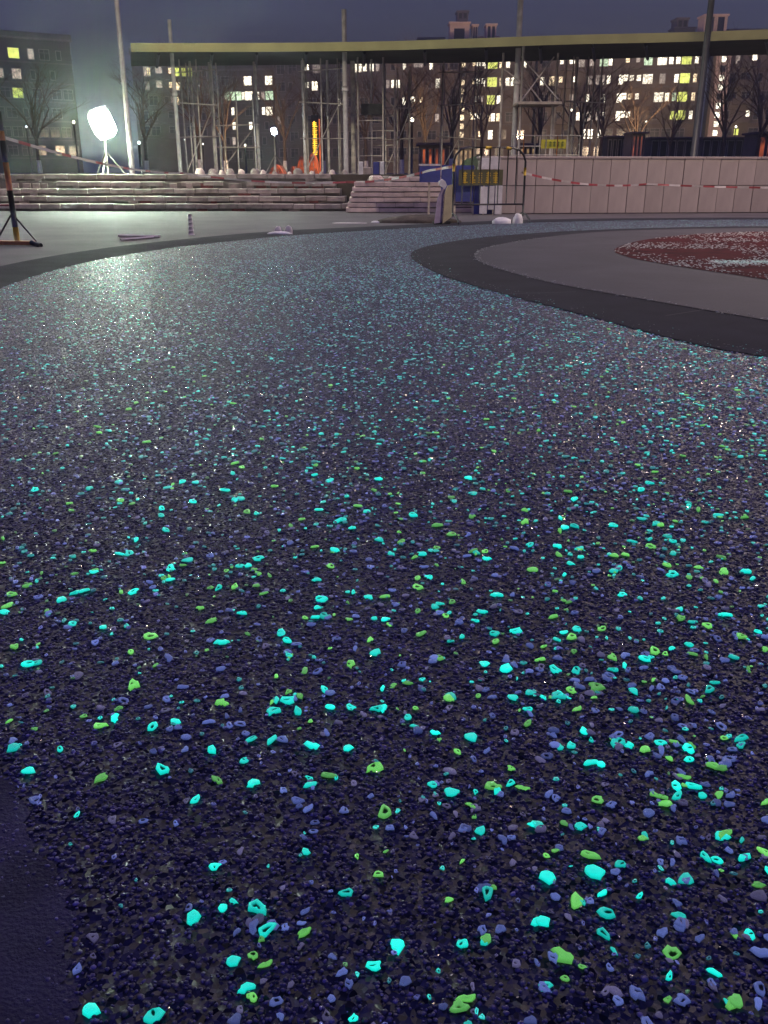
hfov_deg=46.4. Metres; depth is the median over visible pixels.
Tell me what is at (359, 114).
window
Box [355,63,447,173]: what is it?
bare tree
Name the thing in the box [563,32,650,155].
bare tree
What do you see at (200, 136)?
scaffold bay
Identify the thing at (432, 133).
window
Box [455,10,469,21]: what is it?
vent box
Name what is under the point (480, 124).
bare tree
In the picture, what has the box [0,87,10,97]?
window
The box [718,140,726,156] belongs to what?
window
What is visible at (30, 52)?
window
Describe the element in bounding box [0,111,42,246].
barricade post
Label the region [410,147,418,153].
window
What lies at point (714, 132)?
window
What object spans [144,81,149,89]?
window
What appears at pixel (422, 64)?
window
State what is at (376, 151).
window
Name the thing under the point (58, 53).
window
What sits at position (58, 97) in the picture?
window
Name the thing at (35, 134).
bare tree
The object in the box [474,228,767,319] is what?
island floor
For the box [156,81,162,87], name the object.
window
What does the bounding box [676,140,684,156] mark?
window
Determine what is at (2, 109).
window
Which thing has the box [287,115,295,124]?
window
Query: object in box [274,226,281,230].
plastic cup
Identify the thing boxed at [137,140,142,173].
lamp post
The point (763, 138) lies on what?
window
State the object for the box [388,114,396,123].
window
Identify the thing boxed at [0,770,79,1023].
mortar patch
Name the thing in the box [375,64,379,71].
window
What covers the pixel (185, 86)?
window
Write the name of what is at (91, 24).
sky
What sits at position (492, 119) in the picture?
window
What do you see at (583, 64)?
window
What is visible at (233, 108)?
window
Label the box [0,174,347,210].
stone steps
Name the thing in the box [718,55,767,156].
bare tree
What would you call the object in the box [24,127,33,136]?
window
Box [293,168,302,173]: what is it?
rubble stone
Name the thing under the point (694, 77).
window
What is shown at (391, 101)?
window
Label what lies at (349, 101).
window
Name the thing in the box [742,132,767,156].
kiosk
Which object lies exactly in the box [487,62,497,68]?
window
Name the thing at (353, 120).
canopy prop
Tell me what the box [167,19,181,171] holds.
canopy post
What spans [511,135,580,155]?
site railing
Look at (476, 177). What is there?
site banner
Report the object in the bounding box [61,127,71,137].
window
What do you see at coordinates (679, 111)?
window
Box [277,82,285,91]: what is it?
window
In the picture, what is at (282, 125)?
bare tree
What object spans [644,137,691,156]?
kiosk
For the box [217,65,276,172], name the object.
apartment block
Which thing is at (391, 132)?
window
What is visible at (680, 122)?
bare tree
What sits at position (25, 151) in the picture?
window
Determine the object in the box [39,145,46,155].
window
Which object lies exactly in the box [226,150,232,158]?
window
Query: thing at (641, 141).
window
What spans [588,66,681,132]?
bare tree
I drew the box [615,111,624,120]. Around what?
window
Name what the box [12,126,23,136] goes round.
window
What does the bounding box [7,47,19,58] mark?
window
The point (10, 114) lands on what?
window
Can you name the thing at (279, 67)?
window
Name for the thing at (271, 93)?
window
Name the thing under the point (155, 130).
window
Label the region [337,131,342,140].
window
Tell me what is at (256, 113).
canopy prop
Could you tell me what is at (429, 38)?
roof shed
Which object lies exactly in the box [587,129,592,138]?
window
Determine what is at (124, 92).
street lamp
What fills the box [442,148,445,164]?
window
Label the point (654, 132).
window
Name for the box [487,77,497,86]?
window
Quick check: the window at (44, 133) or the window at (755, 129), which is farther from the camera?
the window at (755, 129)
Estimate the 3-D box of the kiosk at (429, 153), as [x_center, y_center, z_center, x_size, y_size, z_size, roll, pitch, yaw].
[2.626,-18.755,47.539,1.786,1.487,2.900,0,21,0]
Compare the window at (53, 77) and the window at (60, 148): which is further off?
the window at (60, 148)
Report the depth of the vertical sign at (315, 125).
36.93 m
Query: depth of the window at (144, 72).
158.95 m
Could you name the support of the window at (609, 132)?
in the apartment block at (656, 70)
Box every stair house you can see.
[447,22,470,38]
[697,14,729,31]
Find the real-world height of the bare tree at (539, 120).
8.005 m
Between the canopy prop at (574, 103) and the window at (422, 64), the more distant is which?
the window at (422, 64)
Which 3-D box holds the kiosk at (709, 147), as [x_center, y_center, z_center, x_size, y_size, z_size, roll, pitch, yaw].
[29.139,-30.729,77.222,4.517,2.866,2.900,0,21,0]
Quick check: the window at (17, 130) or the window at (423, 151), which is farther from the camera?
the window at (17, 130)
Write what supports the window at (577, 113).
in the apartment block at (656, 70)
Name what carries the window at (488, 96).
in the apartment block at (491, 137)
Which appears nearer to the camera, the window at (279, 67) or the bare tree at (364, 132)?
the bare tree at (364, 132)
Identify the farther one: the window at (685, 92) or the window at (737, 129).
the window at (737, 129)
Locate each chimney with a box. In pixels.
[470,24,478,37]
[483,23,497,37]
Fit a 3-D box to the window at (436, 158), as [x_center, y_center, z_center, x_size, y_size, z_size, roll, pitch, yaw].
[2.742,-18.353,46.578,0.232,1.057,0.062,0,21,0]
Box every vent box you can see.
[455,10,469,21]
[670,17,689,27]
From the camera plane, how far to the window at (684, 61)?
153.04 m
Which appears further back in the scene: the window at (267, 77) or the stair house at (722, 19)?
the window at (267, 77)
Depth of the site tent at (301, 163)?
33.56 m
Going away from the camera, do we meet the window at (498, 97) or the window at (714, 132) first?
the window at (714, 132)
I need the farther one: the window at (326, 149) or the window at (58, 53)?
the window at (326, 149)
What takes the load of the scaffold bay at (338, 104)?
on the raised ground
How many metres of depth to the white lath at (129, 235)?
11.86 m
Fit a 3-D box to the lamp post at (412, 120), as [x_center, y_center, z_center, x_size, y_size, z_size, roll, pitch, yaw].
[1.672,-21.972,53.699,0.211,3.143,0.201,0,21,0]
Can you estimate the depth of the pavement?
15.12 m
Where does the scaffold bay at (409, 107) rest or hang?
on the raised ground
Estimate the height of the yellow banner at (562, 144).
0.917 m
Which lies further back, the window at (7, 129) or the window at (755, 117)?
the window at (755, 117)
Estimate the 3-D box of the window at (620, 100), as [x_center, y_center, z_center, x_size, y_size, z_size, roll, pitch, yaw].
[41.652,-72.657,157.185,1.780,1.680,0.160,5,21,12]
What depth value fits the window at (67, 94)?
153.96 m
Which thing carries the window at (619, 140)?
in the kiosk at (613, 145)
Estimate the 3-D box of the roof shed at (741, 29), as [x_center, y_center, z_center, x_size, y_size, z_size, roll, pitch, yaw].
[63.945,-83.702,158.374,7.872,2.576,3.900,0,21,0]
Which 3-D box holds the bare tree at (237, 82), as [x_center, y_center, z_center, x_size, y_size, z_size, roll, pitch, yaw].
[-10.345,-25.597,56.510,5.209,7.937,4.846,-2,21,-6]
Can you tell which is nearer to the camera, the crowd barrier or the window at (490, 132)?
the crowd barrier
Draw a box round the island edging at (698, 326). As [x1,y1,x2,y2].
[411,226,767,355]
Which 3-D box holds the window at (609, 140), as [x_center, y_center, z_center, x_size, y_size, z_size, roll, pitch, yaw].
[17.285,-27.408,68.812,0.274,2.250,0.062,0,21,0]
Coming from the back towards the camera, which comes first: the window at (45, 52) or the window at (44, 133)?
the window at (44, 133)
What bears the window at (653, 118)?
in the apartment block at (656, 70)
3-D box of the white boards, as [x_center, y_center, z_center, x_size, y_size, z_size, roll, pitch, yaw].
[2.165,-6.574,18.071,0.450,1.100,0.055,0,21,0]
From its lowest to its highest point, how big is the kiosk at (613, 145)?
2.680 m
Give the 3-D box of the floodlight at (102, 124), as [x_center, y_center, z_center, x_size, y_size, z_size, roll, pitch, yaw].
[-6.577,-8.721,21.041,0.715,1.483,0.631,0,21,0]
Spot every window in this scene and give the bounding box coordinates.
[0,68,3,77]
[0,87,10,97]
[0,106,5,116]
[3,126,11,136]
[6,107,17,117]
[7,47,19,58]
[7,145,18,154]
[11,68,21,78]
[12,87,23,98]
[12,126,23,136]
[22,145,32,155]
[23,108,29,117]
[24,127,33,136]
[27,48,34,59]
[30,70,35,79]
[32,88,42,98]
[38,49,49,60]
[38,127,49,137]
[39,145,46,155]
[43,109,48,117]
[50,71,55,80]
[50,127,60,137]
[51,89,62,99]
[52,108,62,118]
[55,51,61,60]
[55,145,65,155]
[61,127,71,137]
[63,89,73,100]
[69,146,78,155]
[139,111,148,120]
[141,126,150,135]
[143,66,148,76]
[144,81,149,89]
[148,95,158,105]
[151,126,160,135]
[155,66,161,72]
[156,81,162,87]
[168,111,174,117]
[169,126,175,132]
[184,81,193,91]
[187,126,196,135]
[200,126,207,135]
[201,112,206,120]
[220,76,228,85]
[226,137,230,144]
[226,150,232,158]
[231,107,234,115]
[232,137,235,144]
[235,91,241,100]
[243,76,251,85]
[244,91,252,100]
[244,136,252,145]
[245,106,252,115]
[246,150,253,158]
[254,150,262,158]
[262,137,266,144]
[265,75,272,84]
[265,91,273,99]
[265,122,268,129]
[276,65,284,74]
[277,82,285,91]
[279,132,286,140]
[279,148,287,157]
[287,98,295,107]
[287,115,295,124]
[288,65,296,73]
[290,132,298,140]
[291,148,298,157]
[308,98,316,107]
[311,81,317,90]
[312,65,319,73]
[325,148,330,156]
[332,115,337,123]
[332,148,337,156]
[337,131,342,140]
[348,97,356,106]
[348,131,356,140]
[355,64,361,72]
[359,114,366,123]
[359,131,363,140]
[360,97,368,106]
[362,64,366,71]
[368,131,376,140]
[370,117,378,123]
[373,148,380,156]
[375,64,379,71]
[386,80,389,88]
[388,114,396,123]
[388,147,396,156]
[390,64,394,70]
[390,97,393,105]
[390,131,393,138]
[398,131,406,139]
[398,147,406,156]
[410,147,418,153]
[413,63,423,66]
[417,131,421,136]
[422,148,425,163]
[427,130,435,139]
[428,148,432,163]
[431,96,439,105]
[434,148,438,163]
[441,130,448,139]
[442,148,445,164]
[449,63,457,69]
[455,150,457,164]
[460,150,462,164]
[484,148,488,155]
[486,95,494,104]
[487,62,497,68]
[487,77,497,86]
[487,130,492,139]
[490,113,494,121]
[494,148,503,155]
[496,95,499,103]
[496,113,499,121]
[497,130,506,139]
[505,77,509,85]
[505,112,512,121]
[517,129,523,139]
[537,129,546,138]
[541,61,550,67]
[550,94,559,101]
[554,148,563,153]
[555,111,560,121]
[569,146,576,154]
[575,112,579,120]
[579,60,584,66]
[582,146,588,155]
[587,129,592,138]
[593,146,598,155]
[595,75,604,84]
[599,59,608,66]
[604,129,612,135]
[607,139,611,155]
[612,139,616,155]
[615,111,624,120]
[616,92,626,102]
[616,128,626,135]
[617,139,621,155]
[618,74,628,84]
[632,136,635,155]
[635,136,639,155]
[639,128,648,137]
[639,136,642,155]
[642,73,653,83]
[643,58,652,65]
[649,128,659,136]
[650,140,658,156]
[652,111,656,119]
[653,92,663,102]
[657,57,667,65]
[659,73,665,83]
[659,140,667,156]
[660,128,670,136]
[664,92,669,101]
[667,140,675,156]
[668,57,673,64]
[673,74,679,82]
[675,57,680,64]
[675,110,685,119]
[675,128,684,136]
[676,91,687,101]
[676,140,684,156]
[679,73,690,83]
[681,57,691,64]
[684,140,691,156]
[690,92,695,100]
[692,73,697,82]
[694,56,699,63]
[702,140,710,156]
[710,140,718,156]
[712,130,717,135]
[713,121,718,126]
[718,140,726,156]
[720,56,726,62]
[722,128,732,136]
[726,140,734,156]
[727,91,736,101]
[733,128,738,134]
[734,140,742,156]
[740,72,751,78]
[740,91,751,97]
[748,127,758,132]
[752,109,763,119]
[759,136,766,156]
[761,90,767,100]
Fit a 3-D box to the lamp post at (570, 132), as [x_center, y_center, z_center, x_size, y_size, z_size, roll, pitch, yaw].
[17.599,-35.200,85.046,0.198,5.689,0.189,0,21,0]
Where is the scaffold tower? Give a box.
[498,46,561,155]
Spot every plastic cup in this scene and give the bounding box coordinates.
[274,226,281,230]
[284,225,292,232]
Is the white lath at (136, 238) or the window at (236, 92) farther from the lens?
the window at (236, 92)
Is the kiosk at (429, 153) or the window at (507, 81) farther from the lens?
the window at (507, 81)
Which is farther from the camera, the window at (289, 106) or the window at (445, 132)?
the window at (289, 106)
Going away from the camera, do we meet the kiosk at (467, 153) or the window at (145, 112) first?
the kiosk at (467, 153)
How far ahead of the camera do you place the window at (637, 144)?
64.87 m
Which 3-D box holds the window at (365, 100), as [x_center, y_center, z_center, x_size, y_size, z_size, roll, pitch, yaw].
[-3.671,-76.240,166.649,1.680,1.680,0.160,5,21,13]
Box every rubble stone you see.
[195,167,204,173]
[208,168,217,173]
[226,168,233,173]
[250,168,259,173]
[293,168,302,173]
[369,175,382,179]
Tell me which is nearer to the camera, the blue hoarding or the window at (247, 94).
the blue hoarding
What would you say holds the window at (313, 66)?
in the apartment block at (294, 147)
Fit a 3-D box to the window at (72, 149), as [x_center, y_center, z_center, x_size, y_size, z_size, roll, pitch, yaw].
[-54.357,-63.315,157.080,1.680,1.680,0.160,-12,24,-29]
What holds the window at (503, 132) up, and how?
in the apartment block at (491, 137)
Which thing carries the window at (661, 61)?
in the apartment block at (656, 70)
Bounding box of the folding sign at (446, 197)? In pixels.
[432,179,452,223]
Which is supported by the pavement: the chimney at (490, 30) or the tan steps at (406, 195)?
the tan steps at (406, 195)
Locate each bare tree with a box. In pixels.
[0,52,93,172]
[107,38,177,172]
[149,33,247,167]
[187,66,258,172]
[241,65,322,172]
[282,64,360,172]
[329,64,389,166]
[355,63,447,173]
[387,22,475,142]
[409,33,505,164]
[444,62,529,155]
[503,29,568,154]
[538,59,631,155]
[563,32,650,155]
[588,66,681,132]
[642,71,706,156]
[680,22,766,156]
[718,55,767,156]
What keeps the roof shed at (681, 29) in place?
on the apartment block at (656, 70)
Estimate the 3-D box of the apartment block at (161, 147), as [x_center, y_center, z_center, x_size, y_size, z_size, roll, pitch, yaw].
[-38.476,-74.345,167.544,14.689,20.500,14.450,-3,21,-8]
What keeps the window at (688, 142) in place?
in the kiosk at (659, 146)
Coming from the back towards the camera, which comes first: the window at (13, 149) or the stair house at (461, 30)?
the stair house at (461, 30)
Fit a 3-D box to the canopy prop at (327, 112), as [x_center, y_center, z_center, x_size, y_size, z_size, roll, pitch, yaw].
[-1.681,-11.842,26.953,0.167,3.135,0.167,0,21,0]
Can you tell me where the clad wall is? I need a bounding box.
[477,156,767,213]
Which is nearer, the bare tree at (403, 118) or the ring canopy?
the ring canopy
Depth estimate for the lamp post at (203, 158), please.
61.38 m
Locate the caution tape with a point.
(134, 169)
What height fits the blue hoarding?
0.965 m
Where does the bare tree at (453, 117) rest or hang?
on the raised ground
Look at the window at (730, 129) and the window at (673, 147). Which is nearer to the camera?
the window at (673, 147)
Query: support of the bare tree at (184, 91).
on the raised ground
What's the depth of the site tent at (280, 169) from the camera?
31.79 m
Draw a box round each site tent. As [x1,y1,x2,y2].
[269,164,286,173]
[297,156,310,172]
[309,153,319,173]
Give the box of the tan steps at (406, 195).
[346,171,471,212]
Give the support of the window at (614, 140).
in the kiosk at (613, 145)
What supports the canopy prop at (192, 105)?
on the raised ground
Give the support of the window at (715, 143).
in the kiosk at (709, 147)
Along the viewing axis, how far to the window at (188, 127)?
163.25 m
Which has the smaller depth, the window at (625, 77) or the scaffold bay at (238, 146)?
the scaffold bay at (238, 146)
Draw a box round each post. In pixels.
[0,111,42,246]
[25,125,32,172]
[72,120,79,172]
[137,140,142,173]
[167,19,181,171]
[202,143,205,172]
[244,144,247,172]
[341,9,351,173]
[359,162,362,173]
[380,162,383,173]
[410,117,413,172]
[511,0,522,154]
[568,108,571,154]
[690,0,714,156]
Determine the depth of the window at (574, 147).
161.71 m
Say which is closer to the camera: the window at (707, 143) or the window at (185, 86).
the window at (707, 143)
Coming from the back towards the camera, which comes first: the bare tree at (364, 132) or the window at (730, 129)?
the window at (730, 129)
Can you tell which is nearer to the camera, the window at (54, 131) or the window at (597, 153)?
the window at (54, 131)
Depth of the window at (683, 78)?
153.98 m
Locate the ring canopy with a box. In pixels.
[130,29,767,68]
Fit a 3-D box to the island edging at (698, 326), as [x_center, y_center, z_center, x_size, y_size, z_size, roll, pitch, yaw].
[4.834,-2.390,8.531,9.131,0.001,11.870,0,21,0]
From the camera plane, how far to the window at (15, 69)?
148.99 m
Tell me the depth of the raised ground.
20.99 m
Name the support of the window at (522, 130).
in the apartment block at (491, 137)
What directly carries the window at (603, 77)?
in the apartment block at (656, 70)
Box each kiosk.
[416,143,452,171]
[449,146,477,164]
[516,143,538,154]
[598,136,623,155]
[622,132,649,156]
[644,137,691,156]
[697,137,743,156]
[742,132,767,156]
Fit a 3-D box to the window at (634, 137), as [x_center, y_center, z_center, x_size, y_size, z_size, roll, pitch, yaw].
[18.083,-26.045,65.052,0.169,2.362,0.062,0,21,0]
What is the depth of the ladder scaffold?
26.05 m
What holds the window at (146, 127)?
in the apartment block at (161, 147)
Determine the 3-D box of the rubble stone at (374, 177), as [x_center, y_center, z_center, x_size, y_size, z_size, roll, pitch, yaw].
[-0.175,-7.130,19.140,0.251,0.113,0.151,-14,25,-33]
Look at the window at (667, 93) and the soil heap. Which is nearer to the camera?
the soil heap
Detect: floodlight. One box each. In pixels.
[87,106,125,173]
[266,127,287,172]
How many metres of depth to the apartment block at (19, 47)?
151.88 m
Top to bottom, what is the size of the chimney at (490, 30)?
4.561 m
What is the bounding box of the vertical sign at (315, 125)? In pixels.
[311,115,320,171]
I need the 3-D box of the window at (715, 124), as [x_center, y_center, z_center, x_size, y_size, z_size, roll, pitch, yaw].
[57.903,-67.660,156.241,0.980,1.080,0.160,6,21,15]
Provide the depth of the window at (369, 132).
168.33 m
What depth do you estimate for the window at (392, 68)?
163.11 m
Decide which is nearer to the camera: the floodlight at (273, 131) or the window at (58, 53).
the floodlight at (273, 131)
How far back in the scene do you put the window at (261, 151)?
175.08 m
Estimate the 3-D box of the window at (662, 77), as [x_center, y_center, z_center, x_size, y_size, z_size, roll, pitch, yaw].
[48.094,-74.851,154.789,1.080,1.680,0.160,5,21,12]
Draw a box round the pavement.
[0,211,767,265]
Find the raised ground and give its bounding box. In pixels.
[0,173,419,202]
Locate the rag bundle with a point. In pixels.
(278, 232)
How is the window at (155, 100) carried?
in the apartment block at (161, 147)
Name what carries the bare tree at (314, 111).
on the raised ground
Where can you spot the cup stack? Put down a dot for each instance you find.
(190, 229)
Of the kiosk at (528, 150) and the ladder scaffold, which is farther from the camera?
the kiosk at (528, 150)
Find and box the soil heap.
[378,214,460,222]
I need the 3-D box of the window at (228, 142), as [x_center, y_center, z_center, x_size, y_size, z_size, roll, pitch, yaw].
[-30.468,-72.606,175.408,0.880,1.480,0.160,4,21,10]
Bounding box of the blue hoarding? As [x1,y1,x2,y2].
[419,164,495,213]
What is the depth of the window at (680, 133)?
157.02 m
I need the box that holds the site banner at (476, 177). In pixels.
[458,170,502,185]
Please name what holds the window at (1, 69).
in the apartment block at (19, 47)
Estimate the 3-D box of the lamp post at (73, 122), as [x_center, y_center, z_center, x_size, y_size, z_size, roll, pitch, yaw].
[-19.719,-23.400,57.435,0.174,3.169,0.165,0,21,0]
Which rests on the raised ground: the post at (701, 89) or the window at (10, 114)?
the post at (701, 89)
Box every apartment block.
[0,30,83,172]
[128,48,220,172]
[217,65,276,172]
[273,64,384,172]
[385,61,537,172]
[534,56,701,155]
[701,55,767,136]
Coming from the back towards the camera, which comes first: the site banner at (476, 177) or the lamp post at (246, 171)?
the lamp post at (246, 171)
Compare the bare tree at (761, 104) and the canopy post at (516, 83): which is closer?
the canopy post at (516, 83)
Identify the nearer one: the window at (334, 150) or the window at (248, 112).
the window at (334, 150)
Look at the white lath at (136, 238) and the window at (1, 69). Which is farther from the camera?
the window at (1, 69)
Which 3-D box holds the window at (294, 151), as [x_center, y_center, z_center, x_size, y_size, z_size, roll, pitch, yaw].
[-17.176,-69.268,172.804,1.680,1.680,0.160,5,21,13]
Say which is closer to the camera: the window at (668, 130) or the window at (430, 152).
the window at (430, 152)
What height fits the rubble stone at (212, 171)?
0.159 m
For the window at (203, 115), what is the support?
in the apartment block at (161, 147)
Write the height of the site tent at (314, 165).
0.795 m
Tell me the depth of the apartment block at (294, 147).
169.18 m
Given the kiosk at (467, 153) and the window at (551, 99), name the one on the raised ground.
the kiosk at (467, 153)
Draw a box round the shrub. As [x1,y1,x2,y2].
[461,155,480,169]
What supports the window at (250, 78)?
in the apartment block at (266, 125)
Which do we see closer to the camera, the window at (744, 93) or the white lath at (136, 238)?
the white lath at (136, 238)
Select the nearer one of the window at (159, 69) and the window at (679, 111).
the window at (679, 111)
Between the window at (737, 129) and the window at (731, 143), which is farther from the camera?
the window at (737, 129)
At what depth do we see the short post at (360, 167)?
20.96 m
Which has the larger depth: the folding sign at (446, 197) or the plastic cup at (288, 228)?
the folding sign at (446, 197)
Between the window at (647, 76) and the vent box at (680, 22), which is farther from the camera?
the vent box at (680, 22)
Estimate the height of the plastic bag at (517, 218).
0.188 m
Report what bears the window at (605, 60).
in the apartment block at (656, 70)
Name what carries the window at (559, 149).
in the apartment block at (656, 70)
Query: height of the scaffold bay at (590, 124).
3.100 m
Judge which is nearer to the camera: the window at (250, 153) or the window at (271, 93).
the window at (271, 93)
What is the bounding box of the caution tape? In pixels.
[5,136,767,188]
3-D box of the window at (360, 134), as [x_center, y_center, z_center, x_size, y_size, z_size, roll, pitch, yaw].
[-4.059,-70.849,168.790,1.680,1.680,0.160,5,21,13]
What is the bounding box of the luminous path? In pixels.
[0,219,767,1023]
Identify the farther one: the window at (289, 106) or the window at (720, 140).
the window at (289, 106)
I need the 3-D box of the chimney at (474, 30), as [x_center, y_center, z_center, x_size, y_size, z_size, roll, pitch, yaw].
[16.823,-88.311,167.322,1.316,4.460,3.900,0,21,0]
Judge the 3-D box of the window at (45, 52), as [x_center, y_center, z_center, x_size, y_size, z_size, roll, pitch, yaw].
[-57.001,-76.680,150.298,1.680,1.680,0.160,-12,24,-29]
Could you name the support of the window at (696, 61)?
in the apartment block at (656, 70)
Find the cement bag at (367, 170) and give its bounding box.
[363,167,371,173]
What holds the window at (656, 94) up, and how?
in the apartment block at (656, 70)
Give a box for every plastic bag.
[492,217,510,223]
[512,213,522,223]
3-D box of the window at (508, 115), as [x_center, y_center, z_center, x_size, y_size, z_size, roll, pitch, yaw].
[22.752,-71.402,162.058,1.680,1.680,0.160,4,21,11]
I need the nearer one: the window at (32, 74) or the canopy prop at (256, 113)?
the canopy prop at (256, 113)
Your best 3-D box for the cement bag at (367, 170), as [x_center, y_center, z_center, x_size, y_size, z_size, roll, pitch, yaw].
[-0.395,-8.080,21.213,0.220,0.160,0.200,0,21,0]
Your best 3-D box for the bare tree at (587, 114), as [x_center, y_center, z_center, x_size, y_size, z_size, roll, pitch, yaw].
[8.790,-18.162,40.235,4.346,5.554,3.758,9,23,23]
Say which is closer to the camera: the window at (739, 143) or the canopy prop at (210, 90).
the canopy prop at (210, 90)
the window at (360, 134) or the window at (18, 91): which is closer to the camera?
the window at (18, 91)
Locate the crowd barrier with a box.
[451,146,530,223]
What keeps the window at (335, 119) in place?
in the apartment block at (294, 147)
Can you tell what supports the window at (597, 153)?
in the apartment block at (656, 70)
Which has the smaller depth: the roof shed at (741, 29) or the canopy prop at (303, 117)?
the canopy prop at (303, 117)
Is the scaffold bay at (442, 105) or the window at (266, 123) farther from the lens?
the window at (266, 123)
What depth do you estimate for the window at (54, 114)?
153.87 m
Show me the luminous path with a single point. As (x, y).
(382, 627)
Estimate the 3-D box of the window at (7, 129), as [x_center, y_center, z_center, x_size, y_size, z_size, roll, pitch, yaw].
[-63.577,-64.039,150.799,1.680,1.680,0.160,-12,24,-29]
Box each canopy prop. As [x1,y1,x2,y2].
[188,61,197,173]
[208,62,218,173]
[253,62,260,171]
[301,60,309,173]
[326,60,329,173]
[350,61,357,173]
[570,57,578,154]
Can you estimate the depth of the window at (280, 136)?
172.37 m
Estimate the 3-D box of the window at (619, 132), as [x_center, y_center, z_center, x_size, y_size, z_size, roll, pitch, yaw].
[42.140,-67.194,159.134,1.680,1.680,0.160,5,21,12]
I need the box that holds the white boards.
[479,157,502,214]
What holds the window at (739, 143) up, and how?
in the kiosk at (709, 147)
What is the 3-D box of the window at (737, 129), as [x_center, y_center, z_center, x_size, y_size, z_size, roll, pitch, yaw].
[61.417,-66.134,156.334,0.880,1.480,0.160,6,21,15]
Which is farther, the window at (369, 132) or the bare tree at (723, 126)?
the window at (369, 132)
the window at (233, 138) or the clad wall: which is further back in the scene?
the window at (233, 138)
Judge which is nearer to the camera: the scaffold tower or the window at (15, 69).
the scaffold tower
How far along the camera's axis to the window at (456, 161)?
61.48 m
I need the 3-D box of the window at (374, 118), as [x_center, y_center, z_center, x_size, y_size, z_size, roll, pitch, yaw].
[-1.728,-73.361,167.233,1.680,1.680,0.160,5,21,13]
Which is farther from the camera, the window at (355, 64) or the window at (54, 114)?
the window at (355, 64)
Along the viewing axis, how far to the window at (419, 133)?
166.11 m
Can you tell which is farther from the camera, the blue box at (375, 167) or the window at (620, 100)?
the window at (620, 100)
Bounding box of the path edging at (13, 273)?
[0,218,767,287]
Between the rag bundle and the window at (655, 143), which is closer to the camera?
the rag bundle
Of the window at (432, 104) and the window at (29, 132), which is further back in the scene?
the window at (432, 104)
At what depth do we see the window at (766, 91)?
153.19 m
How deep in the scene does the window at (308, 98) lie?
168.83 m
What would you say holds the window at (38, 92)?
in the apartment block at (19, 47)
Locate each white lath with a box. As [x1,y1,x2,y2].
[118,234,160,237]
[120,236,153,240]
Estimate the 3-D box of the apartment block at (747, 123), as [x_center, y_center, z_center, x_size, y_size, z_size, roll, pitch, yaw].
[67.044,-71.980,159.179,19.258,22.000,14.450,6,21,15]
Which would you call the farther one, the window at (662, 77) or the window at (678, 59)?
the window at (662, 77)
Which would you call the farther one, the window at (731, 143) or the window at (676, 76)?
the window at (676, 76)
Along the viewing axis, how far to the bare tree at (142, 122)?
53.03 m
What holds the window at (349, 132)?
in the apartment block at (294, 147)
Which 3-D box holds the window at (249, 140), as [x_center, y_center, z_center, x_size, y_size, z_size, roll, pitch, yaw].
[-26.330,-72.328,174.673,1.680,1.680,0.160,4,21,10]
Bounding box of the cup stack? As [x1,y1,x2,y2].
[188,214,194,234]
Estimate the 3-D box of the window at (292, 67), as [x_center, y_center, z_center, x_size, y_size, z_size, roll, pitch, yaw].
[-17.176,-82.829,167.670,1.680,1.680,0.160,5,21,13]
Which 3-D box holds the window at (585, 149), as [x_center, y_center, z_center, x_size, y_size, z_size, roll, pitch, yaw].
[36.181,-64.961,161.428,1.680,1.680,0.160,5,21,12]
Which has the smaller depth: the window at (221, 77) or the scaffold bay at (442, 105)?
the scaffold bay at (442, 105)
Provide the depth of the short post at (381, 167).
20.96 m
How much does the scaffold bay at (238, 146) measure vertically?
2.200 m
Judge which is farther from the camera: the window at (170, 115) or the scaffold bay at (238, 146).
the window at (170, 115)
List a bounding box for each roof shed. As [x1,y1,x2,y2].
[417,37,444,39]
[668,27,696,32]
[726,29,762,30]
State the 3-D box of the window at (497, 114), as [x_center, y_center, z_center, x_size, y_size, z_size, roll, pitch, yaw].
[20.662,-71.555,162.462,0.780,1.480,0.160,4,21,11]
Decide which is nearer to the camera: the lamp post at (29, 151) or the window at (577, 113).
the lamp post at (29, 151)
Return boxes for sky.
[0,0,767,172]
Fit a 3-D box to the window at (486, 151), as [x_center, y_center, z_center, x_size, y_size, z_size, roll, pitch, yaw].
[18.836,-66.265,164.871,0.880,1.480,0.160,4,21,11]
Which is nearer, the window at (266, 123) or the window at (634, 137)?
the window at (634, 137)
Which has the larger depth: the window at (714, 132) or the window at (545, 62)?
the window at (545, 62)
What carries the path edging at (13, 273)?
on the pavement
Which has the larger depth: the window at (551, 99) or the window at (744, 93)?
the window at (551, 99)
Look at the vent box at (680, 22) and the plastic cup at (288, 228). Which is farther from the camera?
the vent box at (680, 22)
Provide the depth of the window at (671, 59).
153.57 m
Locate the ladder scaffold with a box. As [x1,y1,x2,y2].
[357,57,395,173]
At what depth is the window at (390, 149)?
168.17 m
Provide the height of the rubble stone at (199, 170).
0.180 m
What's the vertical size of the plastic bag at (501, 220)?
0.122 m
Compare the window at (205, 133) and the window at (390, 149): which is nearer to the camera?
the window at (205, 133)
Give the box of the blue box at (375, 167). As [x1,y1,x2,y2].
[373,162,378,173]
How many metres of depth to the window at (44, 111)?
152.99 m
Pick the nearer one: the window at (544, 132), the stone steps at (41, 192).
the stone steps at (41, 192)
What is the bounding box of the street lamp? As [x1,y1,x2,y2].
[114,0,134,173]
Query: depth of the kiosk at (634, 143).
64.98 m
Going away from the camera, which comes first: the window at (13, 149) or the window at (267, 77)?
the window at (13, 149)
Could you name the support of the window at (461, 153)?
in the kiosk at (467, 153)
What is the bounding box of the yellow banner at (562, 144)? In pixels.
[539,136,567,154]
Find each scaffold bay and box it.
[175,59,222,173]
[213,94,260,170]
[298,58,342,173]
[381,68,414,173]
[437,62,482,164]
[560,57,604,155]
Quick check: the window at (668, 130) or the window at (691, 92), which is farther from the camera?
the window at (668, 130)
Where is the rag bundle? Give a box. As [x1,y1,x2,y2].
[267,231,291,233]

